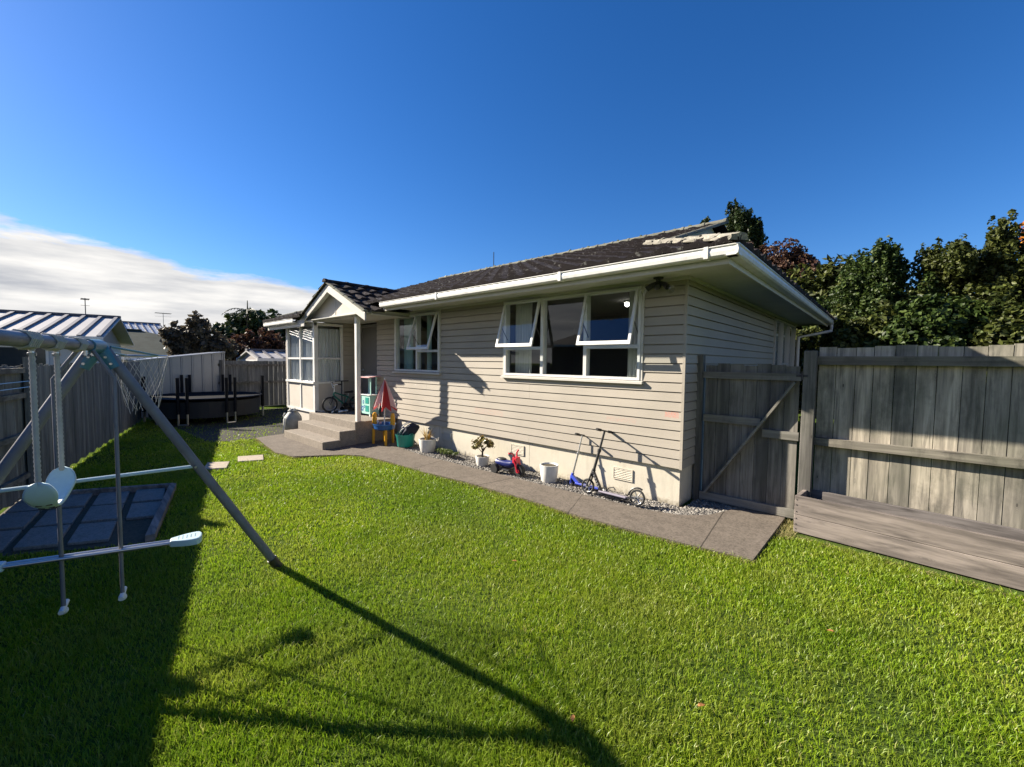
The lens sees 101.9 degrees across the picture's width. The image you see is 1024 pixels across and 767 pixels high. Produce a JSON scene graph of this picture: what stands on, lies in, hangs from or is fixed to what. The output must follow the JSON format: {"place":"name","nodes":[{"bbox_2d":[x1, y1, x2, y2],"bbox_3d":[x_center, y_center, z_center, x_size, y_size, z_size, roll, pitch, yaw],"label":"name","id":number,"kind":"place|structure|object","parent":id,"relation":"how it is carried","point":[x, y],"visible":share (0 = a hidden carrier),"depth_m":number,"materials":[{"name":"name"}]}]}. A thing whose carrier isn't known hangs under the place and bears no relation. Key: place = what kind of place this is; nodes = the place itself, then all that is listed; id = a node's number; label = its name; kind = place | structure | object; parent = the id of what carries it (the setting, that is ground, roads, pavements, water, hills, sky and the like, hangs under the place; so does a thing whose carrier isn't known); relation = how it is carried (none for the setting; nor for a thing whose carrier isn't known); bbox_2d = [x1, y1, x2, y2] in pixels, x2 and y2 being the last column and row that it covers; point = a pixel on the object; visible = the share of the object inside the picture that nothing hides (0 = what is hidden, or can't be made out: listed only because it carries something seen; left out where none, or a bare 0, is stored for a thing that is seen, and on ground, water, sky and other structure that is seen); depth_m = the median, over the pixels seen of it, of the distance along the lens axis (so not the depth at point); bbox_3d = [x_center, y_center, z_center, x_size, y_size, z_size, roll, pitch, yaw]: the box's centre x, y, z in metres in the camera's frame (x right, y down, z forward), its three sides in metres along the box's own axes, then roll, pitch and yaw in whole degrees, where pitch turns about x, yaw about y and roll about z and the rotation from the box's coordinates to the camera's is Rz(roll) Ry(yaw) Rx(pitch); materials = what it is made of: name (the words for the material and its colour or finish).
{"place":"outdoors","nodes":[
{"label":"outdoors","id":0,"kind":"place"},
{"bbox_2d":[0,309,133,366],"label":"neighbour house","id":1,"kind":"structure","parent":0,"point":[110,330],"depth_m":13.15,"materials":[{"name":"paint"}]},
{"bbox_2d":[0,345,49,366],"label":"window","id":2,"kind":"structure","parent":1,"relation":"in","point":[9,355],"depth_m":11.71,"materials":[{"name":"white paint"}]},
{"bbox_2d":[80,298,89,313],"bbox_3d":[-20.353,-3.094,19.824,0.800,1.950,0.300,3,4,42],"label":"antenna","id":3,"kind":"object","parent":1,"relation":"on","point":[85,299],"visible":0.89,"depth_m":19.79,"materials":[{"name":"metal"}]},
{"bbox_2d":[122,321,162,333],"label":"neighbour house","id":4,"kind":"structure","parent":0,"point":[149,327],"depth_m":35.82,"materials":[{"name":"paint"}]},
{"bbox_2d":[146,408,354,441],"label":"bare ground","id":5,"kind":"structure","parent":0,"point":[218,425],"depth_m":10.73,"materials":[{"name":"grey gravel"}]},
{"bbox_2d":[141,374,263,425],"bbox_3d":[-8.809,0.405,11.996,2.815,1.240,2.815,3,4,42],"label":"trampoline","id":6,"kind":"object","parent":5,"relation":"on","point":[188,404],"visible":0.91,"depth_m":11.17,"materials":[{"name":"fabric"}]},
{"bbox_2d":[282,408,301,432],"bbox_3d":[-5.231,0.886,9.887,0.413,0.603,0.437,-1,3,-27],"label":"sack","id":7,"kind":"object","parent":5,"relation":"on","point":[292,417],"visible":0.84,"depth_m":9.73,"materials":[{"name":"white plastic"}]},
{"bbox_2d":[236,349,286,405],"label":"neighbour house","id":8,"kind":"structure","parent":0,"point":[277,355],"depth_m":15.84,"materials":[{"name":"paint"}]},
{"bbox_2d":[0,405,1023,766],"bbox_3d":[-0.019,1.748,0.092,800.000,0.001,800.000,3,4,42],"label":"ground","id":9,"kind":"structure","parent":0,"point":[836,755],"depth_m":2.55,"materials":[{"name":"plant"}]},
{"bbox_2d":[0,357,141,509],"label":"paling fence","id":10,"kind":"object","parent":9,"relation":"on","point":[87,413],"visible":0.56,"depth_m":6.32,"materials":[{"name":"grey wood"}]},
{"bbox_2d":[0,483,176,556],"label":"paved bed","id":11,"kind":"object","parent":9,"relation":"on","point":[89,517],"visible":0.94,"depth_m":4.38,"materials":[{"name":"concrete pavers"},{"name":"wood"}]},
{"bbox_2d":[0,329,282,568],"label":"swing set","id":12,"kind":"object","parent":9,"relation":"on","point":[86,359],"visible":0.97,"depth_m":2.69,"materials":[{"name":"metal"}]},
{"bbox_2d":[22,349,76,509],"bbox_3d":[-2.166,0.210,1.940,0.108,0.751,0.344,-1,4,-35],"label":"swing","id":13,"kind":"object","parent":12,"relation":"hanging from","point":[54,490],"visible":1,"depth_m":1.86,"materials":[{"name":"white plastic"},{"name":"rope"}]},
{"bbox_2d":[0,350,201,614],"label":"glider","id":14,"kind":"object","parent":12,"relation":"hanging from","point":[191,538],"visible":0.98,"depth_m":2.54,"materials":[{"name":"metal"}]},
{"bbox_2d":[109,346,168,413],"bbox_3d":[-2.829,-0.014,3.165,0.342,0.520,0.750,-2,4,-40],"label":"hoop","id":15,"kind":"object","parent":12,"relation":"attached to","point":[151,355],"visible":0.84,"depth_m":3.28,"materials":[{"name":"fabric"}]},
{"bbox_2d":[121,329,169,361],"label":"neighbour house","id":16,"kind":"structure","parent":9,"relation":"on","point":[146,342],"depth_m":23.33,"materials":[{"name":"white paint"}]},
{"bbox_2d":[128,352,224,417],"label":"garden shed","id":17,"kind":"structure","parent":9,"relation":"on","point":[202,369],"depth_m":12.83,"materials":[{"name":"grey metal"}]},
{"bbox_2d":[158,310,239,360],"bbox_3d":[-13.216,-1.209,17.612,1.464,3.776,2.768,3,4,42],"label":"tree","id":18,"kind":"object","parent":9,"relation":"on","point":[193,335],"visible":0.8,"depth_m":17.16,"materials":[{"name":"green plant"}]},
{"bbox_2d":[205,461,229,469],"bbox_3d":[-4.768,1.345,6.707,0.317,0.065,0.543,-1,3,-29],"label":"stepping stone","id":19,"kind":"object","parent":9,"relation":"on","point":[215,465],"visible":0.54,"depth_m":6.66,"materials":[{"name":"concrete"}]},
{"bbox_2d":[222,300,265,328],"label":"palm","id":20,"kind":"object","parent":9,"relation":"on","point":[251,312],"visible":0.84,"depth_m":23.83,"materials":[{"name":"green plant"}]},
{"bbox_2d":[210,308,285,345],"bbox_3d":[-15.657,-2.219,25.300,4.022,4.962,4.631,3,4,42],"label":"tree","id":21,"kind":"object","parent":9,"relation":"on","point":[238,326],"visible":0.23,"depth_m":24.12,"materials":[{"name":"green plant"}]},
{"bbox_2d":[238,455,263,462],"bbox_3d":[-4.534,1.322,7.203,0.380,0.065,0.492,-1,4,-32],"label":"stepping stone","id":22,"kind":"object","parent":9,"relation":"on","point":[252,458],"visible":0.72,"depth_m":7.16,"materials":[{"name":"concrete"}]},
{"bbox_2d":[218,360,286,405],"bbox_3d":[-5.992,-0.074,17.334,0.123,1.700,10.496,3,4,42],"label":"back fence","id":23,"kind":"object","parent":9,"relation":"on","point":[246,374],"visible":0.12,"depth_m":14.37,"materials":[{"name":"grey wood"}]},
{"bbox_2d":[220,327,285,360],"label":"tree","id":24,"kind":"object","parent":9,"relation":"on","point":[262,341],"visible":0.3,"depth_m":20.91,"materials":[{"name":"green plant"}]},
{"bbox_2d":[263,218,836,505],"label":"house","id":25,"kind":"structure","parent":9,"relation":"on","point":[537,361],"depth_m":6.73,"materials":[{"name":"paint"}]},
{"bbox_2d":[360,324,377,393],"bbox_3d":[-3.469,-0.375,10.239,0.940,2.140,0.121,3,4,42],"label":"front door","id":26,"kind":"structure","parent":25,"relation":"in","point":[368,333],"depth_m":10.30,"materials":[{"name":"paint"}]},
{"bbox_2d":[392,309,441,374],"bbox_3d":[-1.980,-0.850,8.543,1.640,1.290,0.531,3,4,42],"label":"small window","id":27,"kind":"structure","parent":25,"relation":"in","point":[409,324],"depth_m":8.57,"materials":[{"name":"metal"}]},
{"bbox_2d":[495,284,645,383],"bbox_3d":[0.752,-0.700,6.059,2.470,1.310,0.489,3,4,42],"label":"large window","id":28,"kind":"structure","parent":25,"relation":"in","point":[524,338],"depth_m":5.92,"materials":[{"name":"metal"}]},
{"bbox_2d":[640,276,673,293],"bbox_3d":[1.740,-1.170,4.965,0.431,0.229,0.158,3,4,42],"label":"security light","id":29,"kind":"object","parent":25,"relation":"attached to","point":[657,284],"visible":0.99,"depth_m":4.93,"materials":[{"name":"black plastic"}]},
{"bbox_2d":[772,318,795,382],"bbox_3d":[6.267,-0.543,9.594,0.095,1.720,2.455,3,4,42],"label":"side window","id":30,"kind":"structure","parent":25,"relation":"in","point":[785,333],"depth_m":9.57,"materials":[{"name":"paint"}]},
{"bbox_2d":[404,443,767,548],"bbox_3d":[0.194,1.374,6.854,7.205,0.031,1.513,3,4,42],"label":"gravel","id":31,"kind":"structure","parent":9,"relation":"on","point":[700,506],"depth_m":5.52,"materials":[{"name":"grey gravel"}]},
{"bbox_2d":[419,426,435,452],"bbox_3d":[-1.614,1.056,7.908,0.362,0.507,0.370,1,3,3],"label":"plant pot","id":32,"kind":"object","parent":31,"relation":"on","point":[427,443],"visible":0.99,"depth_m":7.82,"materials":[{"name":"ceramic"}]},
{"bbox_2d":[435,447,450,452],"bbox_3d":[-1.252,1.222,7.572,0.383,0.087,0.237,3,4,42],"label":"weed","id":33,"kind":"object","parent":31,"relation":"on","point":[441,450],"visible":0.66,"depth_m":7.56,"materials":[{"name":"green plant"}]},
{"bbox_2d":[443,450,458,455],"bbox_3d":[-1.113,1.233,7.381,0.353,0.082,0.255,3,4,42],"label":"weed","id":34,"kind":"object","parent":31,"relation":"on","point":[446,452],"visible":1,"depth_m":7.34,"materials":[{"name":"green plant"}]},
{"bbox_2d":[471,435,494,466],"bbox_3d":[-0.485,1.117,6.911,0.453,0.515,0.332,1,3,10],"label":"plant pot","id":35,"kind":"object","parent":31,"relation":"on","point":[482,459],"visible":1,"depth_m":6.85,"materials":[{"name":"ceramic"}]},
{"bbox_2d":[490,449,524,475],"bbox_3d":[-0.045,1.202,6.380,0.583,0.385,0.272,3,4,42],"label":"toy trike","id":36,"kind":"object","parent":31,"relation":"on","point":[503,463],"visible":1,"depth_m":6.33,"materials":[{"name":"plastic"}]},
{"bbox_2d":[540,462,557,483],"bbox_3d":[0.539,1.304,6.051,0.270,0.255,0.270,3,4,42],"label":"plant pot","id":37,"kind":"object","parent":31,"relation":"on","point":[549,472],"visible":1,"depth_m":5.95,"materials":[{"name":"ceramic"}]},
{"bbox_2d":[568,433,606,490],"bbox_3d":[1.019,1.070,5.687,0.348,0.771,0.599,0,3,-15],"label":"kick scooter","id":38,"kind":"object","parent":31,"relation":"on","point":[573,479],"visible":0.69,"depth_m":5.83,"materials":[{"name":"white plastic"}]},
{"bbox_2d":[581,428,644,505],"bbox_3d":[1.260,1.019,5.224,0.779,0.887,0.450,9,9,71],"label":"kick scooter","id":39,"kind":"object","parent":31,"relation":"on","point":[601,491],"visible":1,"depth_m":5.34,"materials":[{"name":"metal"}]},
{"bbox_2d":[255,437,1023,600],"bbox_3d":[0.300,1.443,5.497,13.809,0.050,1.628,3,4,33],"label":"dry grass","id":40,"kind":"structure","parent":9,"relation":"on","point":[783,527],"depth_m":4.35,"materials":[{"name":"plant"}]},
{"bbox_2d":[692,355,705,499],"bbox_3d":[2.389,0.580,5.307,0.075,1.880,0.090,3,4,42],"label":"gate post","id":41,"kind":"object","parent":9,"relation":"on","point":[697,468],"visible":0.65,"depth_m":5.27,"materials":[{"name":"grey wood"}]},
{"bbox_2d":[699,216,710,223],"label":"tree","id":42,"kind":"object","parent":9,"relation":"on","point":[706,219],"visible":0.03,"depth_m":19.00,"materials":[{"name":"green plant"}]},
{"bbox_2d":[724,197,768,253],"bbox_3d":[9.902,-3.613,18.052,2.871,9.059,3.176,0,3,-9],"label":"tree","id":43,"kind":"object","parent":9,"relation":"on","point":[741,220],"visible":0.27,"depth_m":17.65,"materials":[{"name":"green plant"}]},
{"bbox_2d":[749,237,820,290],"bbox_3d":[10.703,-2.409,16.780,3.875,6.799,2.981,3,4,42],"label":"tree","id":44,"kind":"object","parent":9,"relation":"on","point":[784,259],"visible":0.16,"depth_m":15.86,"materials":[{"name":"red plant"}]},
{"bbox_2d":[797,351,818,497],"bbox_3d":[3.232,0.607,4.547,0.115,1.925,0.115,3,4,42],"label":"fence post","id":45,"kind":"object","parent":9,"relation":"on","point":[808,407],"visible":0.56,"depth_m":4.49,"materials":[{"name":"grey wood"}]},
{"bbox_2d":[699,363,807,518],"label":"gate","id":46,"kind":"structure","parent":45,"relation":"attached to","point":[741,428],"depth_m":4.88,"materials":[{"name":"grey wood"}]},
{"bbox_2d":[794,325,834,420],"bbox_3d":[8.534,-0.279,11.801,2.273,3.018,1.990,3,4,42],"label":"shrub","id":47,"kind":"object","parent":9,"relation":"on","point":[804,342],"visible":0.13,"depth_m":11.58,"materials":[{"name":"green plant"}]},
{"bbox_2d":[782,254,857,332],"bbox_3d":[10.726,-1.641,14.586,3.815,5.505,2.201,3,4,42],"label":"tree","id":48,"kind":"object","parent":9,"relation":"on","point":[826,275],"visible":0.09,"depth_m":14.17,"materials":[{"name":"green plant"}]},
{"bbox_2d":[801,248,897,424],"bbox_3d":[9.602,-1.241,11.646,2.994,4.980,2.942,3,4,42],"label":"evergreen tree","id":49,"kind":"object","parent":9,"relation":"on","point":[854,282],"visible":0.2,"depth_m":11.21,"materials":[{"name":"green plant"}]},
{"bbox_2d":[800,300,916,433],"bbox_3d":[8.802,-0.380,10.377,2.245,3.376,1.888,0,3,-3],"label":"shrub","id":50,"kind":"object","parent":9,"relation":"on","point":[847,332],"visible":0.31,"depth_m":10.11,"materials":[{"name":"green plant"}]},
{"bbox_2d":[849,235,945,429],"bbox_3d":[9.882,-1.268,10.797,2.123,5.126,2.001,-1,3,-21],"label":"evergreen tree","id":51,"kind":"object","parent":9,"relation":"on","point":[888,267],"visible":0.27,"depth_m":10.53,"materials":[{"name":"green plant"}]},
{"bbox_2d":[793,489,1023,590],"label":"planter box","id":52,"kind":"object","parent":9,"relation":"on","point":[988,552],"visible":0.93,"depth_m":3.70,"materials":[{"name":"grey wood"}]},
{"bbox_2d":[813,343,1023,529],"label":"board fence","id":53,"kind":"object","parent":9,"relation":"on","point":[993,461],"visible":0.68,"depth_m":3.97,"materials":[{"name":"grey wood"}]},
{"bbox_2d":[900,237,976,433],"bbox_3d":[10.591,-1.149,10.284,2.275,4.962,2.398,3,4,42],"label":"evergreen tree","id":54,"kind":"object","parent":9,"relation":"on","point":[930,260],"visible":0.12,"depth_m":10.12,"materials":[{"name":"green plant"}]},
{"bbox_2d":[874,293,1012,443],"bbox_3d":[9.620,-0.328,9.418,2.817,3.390,2.053,3,4,42],"label":"shrub","id":55,"kind":"object","parent":9,"relation":"on","point":[941,324],"visible":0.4,"depth_m":9.00,"materials":[{"name":"green plant"}]},
{"bbox_2d":[939,209,1023,437],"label":"evergreen tree","id":56,"kind":"object","parent":9,"relation":"on","point":[993,258],"visible":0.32,"depth_m":9.37,"materials":[{"name":"green plant"}]},
{"bbox_2d":[959,290,1023,436],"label":"shrub","id":57,"kind":"object","parent":9,"relation":"on","point":[1007,321],"visible":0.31,"depth_m":8.34,"materials":[{"name":"green plant"}]},
{"bbox_2d":[996,233,1023,306],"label":"evergreen tree","id":58,"kind":"object","parent":9,"relation":"on","point":[1021,254],"visible":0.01,"depth_m":9.26,"materials":[{"name":"green plant"}]},
{"bbox_2d":[1019,221,1023,246],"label":"tree","id":59,"kind":"object","parent":9,"relation":"on","point":[1022,223],"visible":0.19,"depth_m":11.27,"materials":[{"name":"orange plant"}]},
{"bbox_2d":[0,0,1023,335],"label":"sky","id":60,"kind":"structure","parent":0,"point":[178,158],"materials":[{"name":"blue"}]},
{"bbox_2d":[256,434,784,562],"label":"path","id":61,"kind":"structure","parent":0,"point":[743,533],"depth_m":4.85,"materials":[{"name":"concrete"}]},
{"bbox_2d":[284,410,395,449],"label":"concrete steps","id":62,"kind":"structure","parent":61,"relation":"on","point":[323,430],"depth_m":8.71,"materials":[{"name":"beige concrete"}]},
{"bbox_2d":[322,382,354,412],"bbox_3d":[-4.107,0.332,10.130,0.512,0.724,1.039,3,4,42],"label":"bicycle","id":63,"kind":"object","parent":62,"relation":"on","point":[332,398],"visible":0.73,"depth_m":10.01,"materials":[{"name":"metal"}]},
{"bbox_2d":[335,380,354,409],"bbox_3d":[-4.134,0.298,10.384,0.080,0.752,0.580,3,4,42],"label":"push scooter","id":64,"kind":"object","parent":62,"relation":"on","point":[342,408],"visible":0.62,"depth_m":10.30,"materials":[{"name":"black metal"}]},
{"bbox_2d":[361,375,379,416],"bbox_3d":[-3.276,0.270,9.498,0.565,0.923,0.304,3,4,42],"label":"play kitchen","id":65,"kind":"object","parent":62,"relation":"on","point":[368,399],"visible":0.81,"depth_m":9.39,"materials":[{"name":"green paint"}]},
{"bbox_2d":[372,412,395,445],"bbox_3d":[-2.622,0.916,8.524,0.537,0.661,0.448,3,4,42],"label":"water table","id":66,"kind":"object","parent":61,"relation":"on","point":[381,426],"visible":1,"depth_m":8.40,"materials":[{"name":"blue plastic"}]},
{"bbox_2d":[372,378,396,424],"bbox_3d":[-2.587,0.400,8.444,0.468,1.041,0.468,-1,3,-25],"label":"parasol","id":67,"kind":"object","parent":66,"relation":"on","point":[384,398],"visible":0.98,"depth_m":8.36,"materials":[{"name":"red fabric"}]},
{"bbox_2d":[395,431,414,447],"bbox_3d":[-2.134,1.114,8.306,0.407,0.278,0.407,0,3,-3],"label":"tub","id":68,"kind":"object","parent":61,"relation":"on","point":[404,441],"visible":0.87,"depth_m":8.16,"materials":[{"name":"teal plastic"}]},
{"bbox_2d":[399,421,419,435],"bbox_3d":[-2.073,0.935,8.298,0.441,0.421,0.336,3,4,42],"label":"bag","id":69,"kind":"object","parent":68,"relation":"in","point":[411,428],"visible":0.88,"depth_m":8.17,"materials":[{"name":"black plastic"}]}
]}

